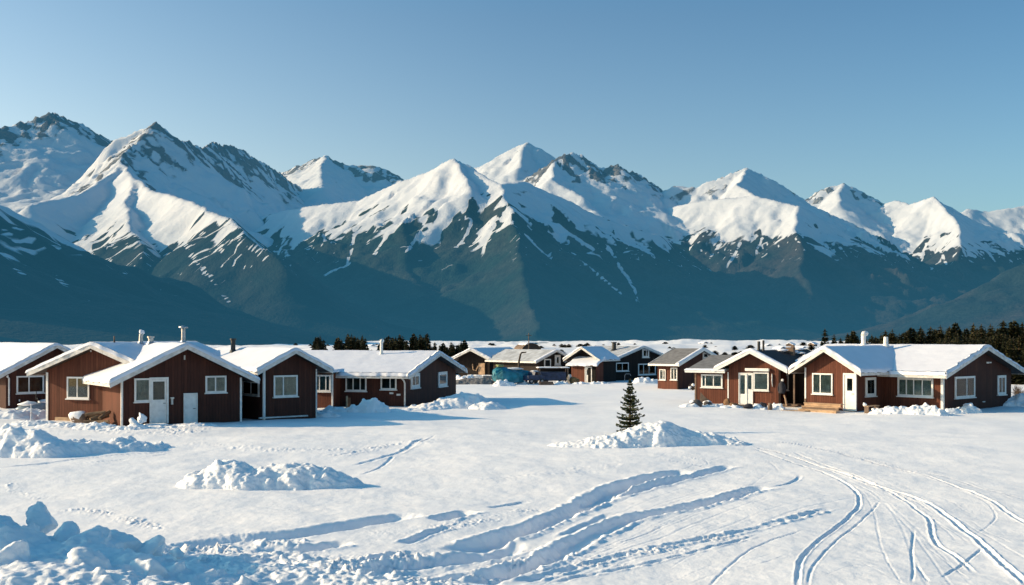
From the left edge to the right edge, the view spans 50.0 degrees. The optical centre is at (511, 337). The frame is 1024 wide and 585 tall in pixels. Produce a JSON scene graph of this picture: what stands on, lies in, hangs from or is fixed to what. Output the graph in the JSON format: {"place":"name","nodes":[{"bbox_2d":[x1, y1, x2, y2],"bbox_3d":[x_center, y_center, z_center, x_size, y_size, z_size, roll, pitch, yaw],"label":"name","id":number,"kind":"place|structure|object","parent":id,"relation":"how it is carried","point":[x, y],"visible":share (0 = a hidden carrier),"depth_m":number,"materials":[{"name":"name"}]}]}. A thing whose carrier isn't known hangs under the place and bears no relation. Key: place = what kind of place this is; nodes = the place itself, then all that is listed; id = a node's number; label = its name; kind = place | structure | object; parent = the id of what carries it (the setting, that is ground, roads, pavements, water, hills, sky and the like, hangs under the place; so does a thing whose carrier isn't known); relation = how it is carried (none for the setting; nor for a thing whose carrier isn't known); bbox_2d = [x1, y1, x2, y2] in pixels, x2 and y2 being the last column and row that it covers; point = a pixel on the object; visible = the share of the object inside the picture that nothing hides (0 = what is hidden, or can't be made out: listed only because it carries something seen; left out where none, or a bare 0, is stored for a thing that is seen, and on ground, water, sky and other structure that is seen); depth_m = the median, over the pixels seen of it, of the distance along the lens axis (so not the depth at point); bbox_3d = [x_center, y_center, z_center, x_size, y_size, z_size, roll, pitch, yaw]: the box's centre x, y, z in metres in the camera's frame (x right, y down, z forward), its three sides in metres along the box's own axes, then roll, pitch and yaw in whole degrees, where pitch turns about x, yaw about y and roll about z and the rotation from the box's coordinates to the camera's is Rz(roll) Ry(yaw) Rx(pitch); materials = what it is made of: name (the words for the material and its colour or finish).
{"place":"outdoors","nodes":[
{"label":"outdoors","id":0,"kind":"place"},
{"bbox_2d":[0,112,112,209],"bbox_3d":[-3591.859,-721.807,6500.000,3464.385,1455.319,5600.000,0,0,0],"label":"mountain","id":1,"kind":"structure","parent":0,"point":[48,156],"depth_m":6505.48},
{"bbox_2d":[0,205,345,345],"bbox_3d":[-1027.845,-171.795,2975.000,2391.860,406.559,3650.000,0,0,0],"label":"mountain","id":2,"kind":"structure","parent":0,"point":[55,288],"depth_m":1603.97,"materials":[{"name":"stone"}]},
{"bbox_2d":[281,155,403,207],"bbox_3d":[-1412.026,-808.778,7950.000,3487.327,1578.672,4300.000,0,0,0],"label":"mountain","id":3,"kind":"structure","parent":0,"point":[325,179],"depth_m":9007.04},
{"bbox_2d":[0,122,787,340],"bbox_3d":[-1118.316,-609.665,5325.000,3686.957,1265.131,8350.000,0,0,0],"label":"mountain","id":4,"kind":"structure","parent":0,"point":[156,199],"depth_m":4103.03,"materials":[{"name":"snow"}]},
{"bbox_2d":[0,339,1023,584],"bbox_3d":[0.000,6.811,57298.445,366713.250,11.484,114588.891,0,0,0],"label":"ground","id":5,"kind":"structure","parent":0,"point":[788,495],"depth_m":30.40,"materials":[{"name":"snow"}]},
{"bbox_2d":[0,407,45,419],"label":"snow heap","id":6,"kind":"object","parent":5,"relation":"on","point":[23,414],"visible":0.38,"depth_m":58.18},
{"bbox_2d":[16,391,45,409],"bbox_3d":[-26.314,3.544,60.790,2.116,1.154,0.908,0,0,-15],"label":"snowmobile","id":7,"kind":"object","parent":6,"relation":"on","point":[40,404],"visible":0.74,"depth_m":60.49,"materials":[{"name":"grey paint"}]},
{"bbox_2d":[0,342,70,408],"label":"cabin","id":8,"kind":"object","parent":5,"relation":"on","point":[18,385],"visible":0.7,"depth_m":67.35,"materials":[{"name":"brown wood"}]},
{"bbox_2d":[16,375,44,394],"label":"window","id":9,"kind":"structure","parent":8,"relation":"in","point":[24,384],"depth_m":67.33,"materials":[{"name":"white paint"}]},
{"bbox_2d":[68,411,87,422],"bbox_3d":[-21.380,3.978,54.367,0.997,0.737,0.831,0,0,17],"label":"covered heap","id":10,"kind":"object","parent":5,"relation":"on","point":[77,417],"visible":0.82,"depth_m":54.05,"materials":[{"name":"snow"}]},
{"bbox_2d":[0,424,170,457],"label":"snow heap","id":11,"kind":"object","parent":5,"relation":"on","point":[18,442],"visible":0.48,"depth_m":40.03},
{"bbox_2d":[83,420,96,422],"bbox_3d":[-20.457,4.152,53.746,1.011,0.251,0.263,0,0,-10],"label":"log","id":12,"kind":"object","parent":5,"relation":"on","point":[86,421],"visible":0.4,"depth_m":53.62,"materials":[{"name":"brown wood"}]},
{"bbox_2d":[89,415,109,419],"bbox_3d":[-20.306,3.941,54.057,0.931,0.441,0.262,0,0,-35],"label":"log","id":13,"kind":"object","parent":12,"relation":"on","point":[94,418],"visible":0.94,"depth_m":53.87,"materials":[{"name":"brown wood"}]},
{"bbox_2d":[85,411,105,416],"bbox_3d":[-20.499,3.736,54.057,1.019,0.288,0.204,0,0,-5],"label":"log","id":14,"kind":"object","parent":13,"relation":"on","point":[94,413],"visible":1,"depth_m":53.98,"materials":[{"name":"brown wood"}]},
{"bbox_2d":[5,419,217,430],"bbox_3d":[-19.379,4.380,52.468,11.134,0.887,4.613,0,0,0],"label":"snow heap","id":15,"kind":"object","parent":5,"relation":"on","point":[102,426],"visible":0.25,"depth_m":51.92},
{"bbox_2d":[128,412,148,428],"bbox_3d":[-17.535,4.156,51.476,1.465,1.249,1.378,0,0,0],"label":"snow heap","id":16,"kind":"object","parent":5,"relation":"on","point":[141,418],"visible":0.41,"depth_m":51.27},
{"bbox_2d":[25,326,259,425],"bbox_3d":[-19.657,1.978,59.451,12.197,5.344,12.818,0,0,-35],"label":"cabin","id":17,"kind":"object","parent":5,"relation":"on","point":[183,380],"visible":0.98,"depth_m":55.41,"materials":[{"name":"brown wood"}]},
{"bbox_2d":[65,377,90,399],"bbox_3d":[-22.275,2.597,56.339,1.475,1.177,0.127,0,0,18],"label":"window","id":18,"kind":"structure","parent":17,"relation":"in","point":[76,390],"depth_m":56.37,"materials":[{"name":"white paint"}]},
{"bbox_2d":[133,378,151,402],"bbox_3d":[-18.029,2.584,53.600,0.885,1.197,0.127,0,0,-35],"label":"window","id":19,"kind":"structure","parent":17,"relation":"in","point":[141,386],"depth_m":53.62,"materials":[{"name":"white paint"}]},
{"bbox_2d":[149,377,168,423],"bbox_3d":[-17.375,3.116,54.062,0.923,2.328,0.117,0,0,-35],"label":"door","id":20,"kind":"structure","parent":17,"relation":"in","point":[159,386],"depth_m":54.09,"materials":[{"name":"white paint"}]},
{"bbox_2d":[183,393,197,422],"bbox_3d":[-16.089,3.549,54.963,0.696,1.551,0.117,0,0,-35],"label":"door","id":21,"kind":"structure","parent":17,"relation":"in","point":[190,400],"depth_m":54.98,"materials":[{"name":"white paint"}]},
{"bbox_2d":[204,376,227,393],"bbox_3d":[-15.011,2.388,55.713,1.186,0.906,0.127,0,0,-35],"label":"window","id":22,"kind":"structure","parent":17,"relation":"in","point":[213,384],"depth_m":55.73,"materials":[{"name":"white paint"}]},
{"bbox_2d":[0,501,304,584],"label":"snow heap","id":23,"kind":"object","parent":5,"relation":"on","point":[66,553],"visible":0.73,"depth_m":18.52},
{"bbox_2d":[176,459,364,490],"bbox_3d":[-6.984,4.176,31.899,5.844,1.332,2.228,0,0,0],"label":"snow heap","id":24,"kind":"object","parent":5,"relation":"on","point":[230,474],"visible":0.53,"depth_m":31.39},
{"bbox_2d":[214,338,333,419],"bbox_3d":[-14.415,2.347,61.777,4.738,4.607,9.438,0,0,-40],"label":"cabin","id":25,"kind":"object","parent":5,"relation":"on","point":[286,388],"visible":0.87,"depth_m":58.75,"materials":[{"name":"brown wood"}]},
{"bbox_2d":[242,382,259,396],"bbox_3d":[-14.000,2.637,58.736,0.127,0.979,1.987,0,0,-40],"label":"window","id":26,"kind":"structure","parent":25,"relation":"in","point":[248,389],"depth_m":58.69,"materials":[{"name":"black glass"}]},
{"bbox_2d":[272,375,298,397],"bbox_3d":[-12.036,2.599,58.465,1.515,1.192,0.127,0,0,-40],"label":"window","id":27,"kind":"structure","parent":25,"relation":"in","point":[284,386],"depth_m":58.49,"materials":[{"name":"white paint"}]},
{"bbox_2d":[310,337,323,349],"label":"spruce","id":28,"kind":"object","parent":5,"relation":"on","point":[316,341],"visible":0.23,"depth_m":127.61,"materials":[{"name":"green plant"}]},
{"bbox_2d":[198,551,500,584],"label":"snow heap","id":29,"kind":"object","parent":5,"relation":"on","point":[285,571],"visible":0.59,"depth_m":19.31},
{"bbox_2d":[317,398,390,416],"bbox_3d":[-9.069,4.155,62.108,4.813,1.429,4.168,0,0,0],"label":"snow heap","id":30,"kind":"object","parent":5,"relation":"on","point":[373,405],"visible":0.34,"depth_m":62.78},
{"bbox_2d":[303,339,467,407],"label":"cabin","id":31,"kind":"object","parent":5,"relation":"on","point":[402,378],"visible":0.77,"depth_m":68.86,"materials":[{"name":"brown wood"}]},
{"bbox_2d":[317,375,331,392],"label":"window","id":32,"kind":"structure","parent":31,"relation":"in","point":[323,381],"depth_m":67.43,"materials":[{"name":"white paint"}]},
{"bbox_2d":[344,378,366,391],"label":"window","id":33,"kind":"structure","parent":31,"relation":"in","point":[351,384],"depth_m":68.20,"materials":[{"name":"white paint"}]},
{"bbox_2d":[380,378,396,390],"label":"window","id":34,"kind":"structure","parent":31,"relation":"in","point":[386,384],"depth_m":67.62,"materials":[{"name":"white paint"}]},
{"bbox_2d":[410,373,420,388],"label":"window","id":35,"kind":"structure","parent":31,"relation":"in","point":[415,380],"depth_m":69.24,"materials":[{"name":"white paint"}]},
{"bbox_2d":[438,371,448,387],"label":"window","id":36,"kind":"structure","parent":31,"relation":"in","point":[442,376],"depth_m":74.46,"materials":[{"name":"white paint"}]},
{"bbox_2d":[395,334,403,350],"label":"spruce","id":37,"kind":"object","parent":5,"relation":"on","point":[399,343],"visible":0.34,"depth_m":133.54,"materials":[{"name":"green plant"}]},
{"bbox_2d":[408,333,415,350],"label":"spruce","id":38,"kind":"object","parent":5,"relation":"on","point":[412,341],"visible":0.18,"depth_m":135.65,"materials":[{"name":"green plant"}]},
{"bbox_2d":[416,338,426,349],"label":"spruce","id":39,"kind":"object","parent":5,"relation":"on","point":[421,345],"visible":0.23,"depth_m":127.25,"materials":[{"name":"green plant"}]},
{"bbox_2d":[390,392,506,411],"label":"snow heap","id":40,"kind":"object","parent":5,"relation":"on","point":[462,400],"visible":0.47,"depth_m":65.84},
{"bbox_2d":[456,340,467,373],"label":"spruce","id":41,"kind":"object","parent":5,"relation":"on","point":[464,347],"visible":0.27,"depth_m":127.90,"materials":[{"name":"green plant"}]},
{"bbox_2d":[456,377,493,384],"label":"gravel bank","id":42,"kind":"structure","parent":5,"relation":"on","point":[465,380],"depth_m":100.39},
{"bbox_2d":[452,347,512,376],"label":"cabin","id":43,"kind":"object","parent":5,"relation":"on","point":[472,361],"visible":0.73,"depth_m":117.14,"materials":[{"name":"brown wood"}]},
{"bbox_2d":[478,363,484,374],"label":"board door","id":44,"kind":"structure","parent":43,"relation":"in","point":[481,369],"depth_m":116.71,"materials":[{"name":"brown wood"}]},
{"bbox_2d":[492,364,528,382],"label":"boat","id":45,"kind":"object","parent":5,"relation":"on","point":[511,374],"visible":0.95,"depth_m":100.32,"materials":[{"name":"plastic"}]},
{"bbox_2d":[485,349,569,379],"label":"cabin","id":46,"kind":"object","parent":5,"relation":"on","point":[531,359],"visible":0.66,"depth_m":110.79,"materials":[{"name":"brown wood"}]},
{"bbox_2d":[554,355,560,365],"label":"window","id":47,"kind":"structure","parent":46,"relation":"in","point":[557,357],"depth_m":110.34,"materials":[{"name":"white glass"}]},
{"bbox_2d":[523,370,544,383],"bbox_3d":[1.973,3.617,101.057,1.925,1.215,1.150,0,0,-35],"label":"pickup","id":48,"kind":"object","parent":5,"relation":"on","point":[533,376],"visible":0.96,"depth_m":100.68,"materials":[{"name":"blue paint"}]},
{"bbox_2d":[492,379,609,385],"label":"snow heap","id":49,"kind":"object","parent":5,"relation":"on","point":[505,382],"visible":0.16,"depth_m":100.71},
{"bbox_2d":[536,367,569,383],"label":"trailer","id":50,"kind":"object","parent":5,"relation":"on","point":[555,376],"visible":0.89,"depth_m":102.70,"materials":[{"name":"blue paint"}]},
{"bbox_2d":[563,342,663,381],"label":"cabin","id":51,"kind":"object","parent":5,"relation":"on","point":[613,362],"visible":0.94,"depth_m":107.88,"materials":[{"name":"brown wood"}]},
{"bbox_2d":[588,366,595,381],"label":"shed door","id":52,"kind":"structure","parent":51,"relation":"in","point":[593,367],"depth_m":104.60,"materials":[{"name":"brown wood"}]},
{"bbox_2d":[616,362,629,371],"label":"window","id":53,"kind":"structure","parent":51,"relation":"in","point":[620,367],"depth_m":110.50,"materials":[{"name":"white paint"}]},
{"bbox_2d":[638,364,655,375],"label":"window","id":54,"kind":"structure","parent":51,"relation":"in","point":[643,369],"depth_m":112.76,"materials":[{"name":"white paint"}]},
{"bbox_2d":[615,378,644,431],"bbox_3d":[5.279,3.213,49.793,1.438,2.793,1.449,0,0,45],"label":"spruce","id":55,"kind":"object","parent":5,"relation":"on","point":[631,401],"visible":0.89,"depth_m":49.69,"materials":[{"name":"green plant"}]},
{"bbox_2d":[632,377,657,383],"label":"snow heap","id":56,"kind":"object","parent":5,"relation":"on","point":[644,380],"visible":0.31,"depth_m":102.89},
{"bbox_2d":[547,420,749,447],"bbox_3d":[5.415,4.070,43.751,8.557,1.538,2.905,0,0,0],"label":"snow heap","id":57,"kind":"object","parent":5,"relation":"on","point":[661,433],"visible":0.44,"depth_m":43.24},
{"bbox_2d":[648,347,716,388],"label":"cabin","id":58,"kind":"object","parent":5,"relation":"on","point":[672,364],"visible":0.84,"depth_m":91.28,"materials":[{"name":"brown wood"}]},
{"bbox_2d":[659,369,665,380],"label":"window","id":59,"kind":"structure","parent":58,"relation":"in","point":[662,372],"depth_m":91.41,"materials":[{"name":"white paint"}]},
{"bbox_2d":[670,368,677,380],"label":"window","id":60,"kind":"structure","parent":58,"relation":"in","point":[673,371],"depth_m":90.61,"materials":[{"name":"white paint"}]},
{"bbox_2d":[679,403,785,409],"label":"snow heap","id":61,"kind":"object","parent":5,"relation":"on","point":[778,406],"visible":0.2,"depth_m":65.77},
{"bbox_2d":[684,340,810,405],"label":"cabin","id":62,"kind":"object","parent":5,"relation":"on","point":[752,376],"visible":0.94,"depth_m":69.80,"materials":[{"name":"red wood"}]},
{"bbox_2d":[700,374,722,388],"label":"window","id":63,"kind":"structure","parent":62,"relation":"in","point":[715,381],"depth_m":71.03,"materials":[{"name":"white paint"}]},
{"bbox_2d":[739,373,745,404],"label":"door","id":64,"kind":"structure","parent":62,"relation":"in","point":[742,376],"depth_m":69.85,"materials":[{"name":"white paint"}]},
{"bbox_2d":[746,373,752,404],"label":"door","id":65,"kind":"structure","parent":62,"relation":"in","point":[749,376],"depth_m":69.54,"materials":[{"name":"white paint"}]},
{"bbox_2d":[752,372,769,391],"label":"window","id":66,"kind":"structure","parent":62,"relation":"in","point":[760,379],"depth_m":69.12,"materials":[{"name":"white paint"}]},
{"bbox_2d":[777,379,785,393],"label":"hanging coat","id":67,"kind":"object","parent":62,"relation":"hanging from","point":[781,387],"visible":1,"depth_m":68.06,"materials":[{"name":"fabric"}]},
{"bbox_2d":[798,398,843,413],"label":"wooden steps","id":68,"kind":"structure","parent":5,"relation":"on","point":[822,407],"depth_m":64.13,"materials":[{"name":"brown wood"}]},
{"bbox_2d":[820,329,828,345],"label":"spruce","id":69,"kind":"object","parent":5,"relation":"on","point":[824,339],"visible":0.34,"depth_m":114.18,"materials":[{"name":"green plant"}]},
{"bbox_2d":[849,330,860,343],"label":"spruce","id":70,"kind":"object","parent":5,"relation":"on","point":[853,338],"visible":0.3,"depth_m":118.81,"materials":[{"name":"green plant"}]},
{"bbox_2d":[863,403,879,412],"bbox_3d":[20.520,4.034,62.771,1.374,0.702,0.300,0,0,-41],"label":"bench","id":71,"kind":"object","parent":5,"relation":"on","point":[866,409],"visible":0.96,"depth_m":62.49,"materials":[{"name":"brown wood"}]},
{"bbox_2d":[888,329,896,343],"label":"spruce","id":72,"kind":"object","parent":5,"relation":"on","point":[892,339],"visible":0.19,"depth_m":121.91,"materials":[{"name":"green plant"}]},
{"bbox_2d":[788,331,1023,411],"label":"cabin","id":73,"kind":"object","parent":5,"relation":"on","point":[852,377],"visible":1,"depth_m":65.22,"materials":[{"name":"brown wood"}]},
{"bbox_2d":[811,373,833,395],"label":"window","id":74,"kind":"structure","parent":73,"relation":"in","point":[822,383],"depth_m":65.49,"materials":[{"name":"white paint"}]},
{"bbox_2d":[843,373,856,411],"bbox_3d":[19.694,3.196,64.036,0.117,2.243,0.867,0,0,-41],"label":"door","id":75,"kind":"structure","parent":73,"relation":"in","point":[849,379],"depth_m":64.06,"materials":[{"name":"white paint"}]},
{"bbox_2d":[865,377,877,397],"bbox_3d":[21.216,2.925,64.872,1.211,1.166,0.127,0,0,-41],"label":"window","id":76,"kind":"structure","parent":73,"relation":"in","point":[870,382],"depth_m":64.88,"materials":[{"name":"white paint"}]},
{"bbox_2d":[896,378,933,397],"bbox_3d":[23.642,2.920,64.435,0.127,1.188,2.336,0,0,-41],"label":"window","id":77,"kind":"structure","parent":73,"relation":"in","point":[905,388],"depth_m":64.41,"materials":[{"name":"white paint"}]},
{"bbox_2d":[954,376,976,398],"bbox_3d":[26.773,2.938,64.827,2.516,1.315,0.127,0,0,-41],"label":"window","id":78,"kind":"structure","parent":73,"relation":"in","point":[964,386],"depth_m":64.82,"materials":[{"name":"white paint"}]},
{"bbox_2d":[997,375,1007,395],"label":"window","id":79,"kind":"structure","parent":73,"relation":"in","point":[1001,379],"depth_m":67.91,"materials":[{"name":"white paint"}]},
{"bbox_2d":[902,330,910,343],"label":"spruce","id":80,"kind":"object","parent":5,"relation":"on","point":[906,340],"visible":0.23,"depth_m":113.99,"materials":[{"name":"green plant"}]},
{"bbox_2d":[905,327,917,343],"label":"spruce","id":81,"kind":"object","parent":5,"relation":"on","point":[913,336],"visible":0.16,"depth_m":118.18,"materials":[{"name":"green plant"}]},
{"bbox_2d":[914,326,925,343],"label":"spruce","id":82,"kind":"object","parent":5,"relation":"on","point":[919,338],"visible":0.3,"depth_m":116.45,"materials":[{"name":"green plant"}]},
{"bbox_2d":[868,402,981,415],"bbox_3d":[23.639,4.240,62.053,7.462,1.170,4.055,0,0,0],"label":"snow heap","id":83,"kind":"object","parent":5,"relation":"on","point":[925,408],"visible":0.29,"depth_m":61.29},
{"bbox_2d":[925,326,936,343],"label":"spruce","id":84,"kind":"object","parent":5,"relation":"on","point":[930,338],"visible":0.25,"depth_m":116.41,"materials":[{"name":"green plant"}]},
{"bbox_2d":[935,325,944,343],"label":"spruce","id":85,"kind":"object","parent":5,"relation":"on","point":[940,335],"visible":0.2,"depth_m":116.79,"materials":[{"name":"green plant"}]},
{"bbox_2d":[944,326,954,342],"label":"spruce","id":86,"kind":"object","parent":5,"relation":"on","point":[949,334],"visible":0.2,"depth_m":113.83,"materials":[{"name":"green plant"}]},
{"bbox_2d":[950,322,962,343],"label":"spruce","id":87,"kind":"object","parent":5,"relation":"on","point":[955,327],"visible":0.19,"depth_m":120.05,"materials":[{"name":"green plant"}]},
{"bbox_2d":[968,323,978,343],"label":"spruce","id":88,"kind":"object","parent":5,"relation":"on","point":[973,334],"visible":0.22,"depth_m":112.81,"materials":[{"name":"green plant"}]},
{"bbox_2d":[976,324,984,341],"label":"spruce","id":89,"kind":"object","parent":5,"relation":"on","point":[981,331],"visible":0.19,"depth_m":114.25,"materials":[{"name":"green plant"}]},
{"bbox_2d":[986,323,994,342],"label":"spruce","id":90,"kind":"object","parent":5,"relation":"on","point":[990,332],"visible":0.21,"depth_m":112.15,"materials":[{"name":"green plant"}]},
{"bbox_2d":[991,334,999,351],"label":"spruce","id":91,"kind":"object","parent":5,"relation":"on","point":[996,343],"visible":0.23,"depth_m":106.26,"materials":[{"name":"green plant"}]},
{"bbox_2d":[996,321,1008,340],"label":"spruce","id":92,"kind":"object","parent":5,"relation":"on","point":[1002,330],"visible":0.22,"depth_m":114.57,"materials":[{"name":"green plant"}]},
{"bbox_2d":[996,333,1008,352],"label":"spruce","id":93,"kind":"object","parent":5,"relation":"on","point":[1001,336],"visible":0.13,"depth_m":106.46,"materials":[{"name":"green plant"}]},
{"bbox_2d":[1000,334,1008,354],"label":"spruce","id":94,"kind":"object","parent":5,"relation":"on","point":[1003,348],"visible":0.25,"depth_m":104.18,"materials":[{"name":"green plant"}]},
{"bbox_2d":[1005,336,1015,383],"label":"spruce","id":95,"kind":"object","parent":5,"relation":"on","point":[1007,349],"visible":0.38,"depth_m":101.88,"materials":[{"name":"green plant"}]},
{"bbox_2d":[1004,320,1021,348],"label":"spruce","id":96,"kind":"object","parent":5,"relation":"on","point":[1014,330],"visible":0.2,"depth_m":115.82,"materials":[{"name":"green plant"}]},
{"bbox_2d":[1003,393,1023,406],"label":"snow heap","id":97,"kind":"object","parent":5,"relation":"on","point":[1016,400],"visible":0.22,"depth_m":68.25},
{"bbox_2d":[1008,336,1022,384],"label":"spruce","id":98,"kind":"object","parent":5,"relation":"on","point":[1013,352],"visible":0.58,"depth_m":100.83,"materials":[{"name":"green plant"}]},
{"bbox_2d":[1016,336,1022,381],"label":"spruce","id":99,"kind":"object","parent":5,"relation":"on","point":[1019,344],"visible":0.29,"depth_m":102.27,"materials":[{"name":"green plant"}]},
{"bbox_2d":[1016,345,1023,384],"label":"spruce","id":100,"kind":"object","parent":5,"relation":"on","point":[1021,363],"visible":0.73,"depth_m":100.34,"materials":[{"name":"green plant"}]},
{"bbox_2d":[0,0,1023,212],"label":"sky","id":101,"kind":"structure","parent":0,"point":[907,101],"materials":[{"name":"blue"}]},
{"bbox_2d":[474,142,555,183],"bbox_3d":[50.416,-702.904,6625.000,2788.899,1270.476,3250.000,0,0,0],"label":"mountain","id":102,"kind":"structure","parent":0,"point":[520,163],"depth_m":7212.06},
{"bbox_2d":[514,342,540,348],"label":"domed hut","id":103,"kind":"object","parent":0,"point":[524,345],"visible":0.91,"depth_m":138.17,"materials":[{"name":"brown wood"}]},
{"bbox_2d":[254,159,848,344],"bbox_3d":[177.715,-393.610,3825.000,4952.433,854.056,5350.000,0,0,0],"label":"mountain","id":104,"kind":"structure","parent":0,"point":[452,250],"depth_m":4207.37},
{"bbox_2d":[522,152,734,283],"bbox_3d":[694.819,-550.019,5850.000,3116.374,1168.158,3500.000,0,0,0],"label":"mountain","id":105,"kind":"structure","parent":0,"point":[617,193],"depth_m":6333.43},
{"bbox_2d":[662,168,984,331],"bbox_3d":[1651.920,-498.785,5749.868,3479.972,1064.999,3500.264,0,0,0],"label":"mountain","id":106,"kind":"structure","parent":0,"point":[780,247],"depth_m":5414.05,"materials":[{"name":"snow"}]},
{"bbox_2d":[806,183,919,260],"bbox_3d":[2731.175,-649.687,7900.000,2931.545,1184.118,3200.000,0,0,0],"label":"mountain","id":107,"kind":"structure","parent":0,"point":[855,206],"depth_m":8328.46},
{"bbox_2d":[806,264,1023,340],"bbox_3d":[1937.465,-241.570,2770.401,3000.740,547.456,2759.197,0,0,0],"label":"mountain","id":108,"kind":"structure","parent":0,"point":[996,300],"depth_m":2929.92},
{"bbox_2d":[882,197,1023,282],"bbox_3d":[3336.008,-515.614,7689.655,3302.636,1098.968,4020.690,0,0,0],"label":"mountain","id":109,"kind":"structure","parent":0,"point":[934,231],"depth_m":7521.65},
{"bbox_2d":[961,206,1023,245],"bbox_3d":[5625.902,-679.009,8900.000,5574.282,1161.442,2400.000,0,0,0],"label":"mountain","id":110,"kind":"structure","parent":0,"point":[1009,222],"depth_m":9427.16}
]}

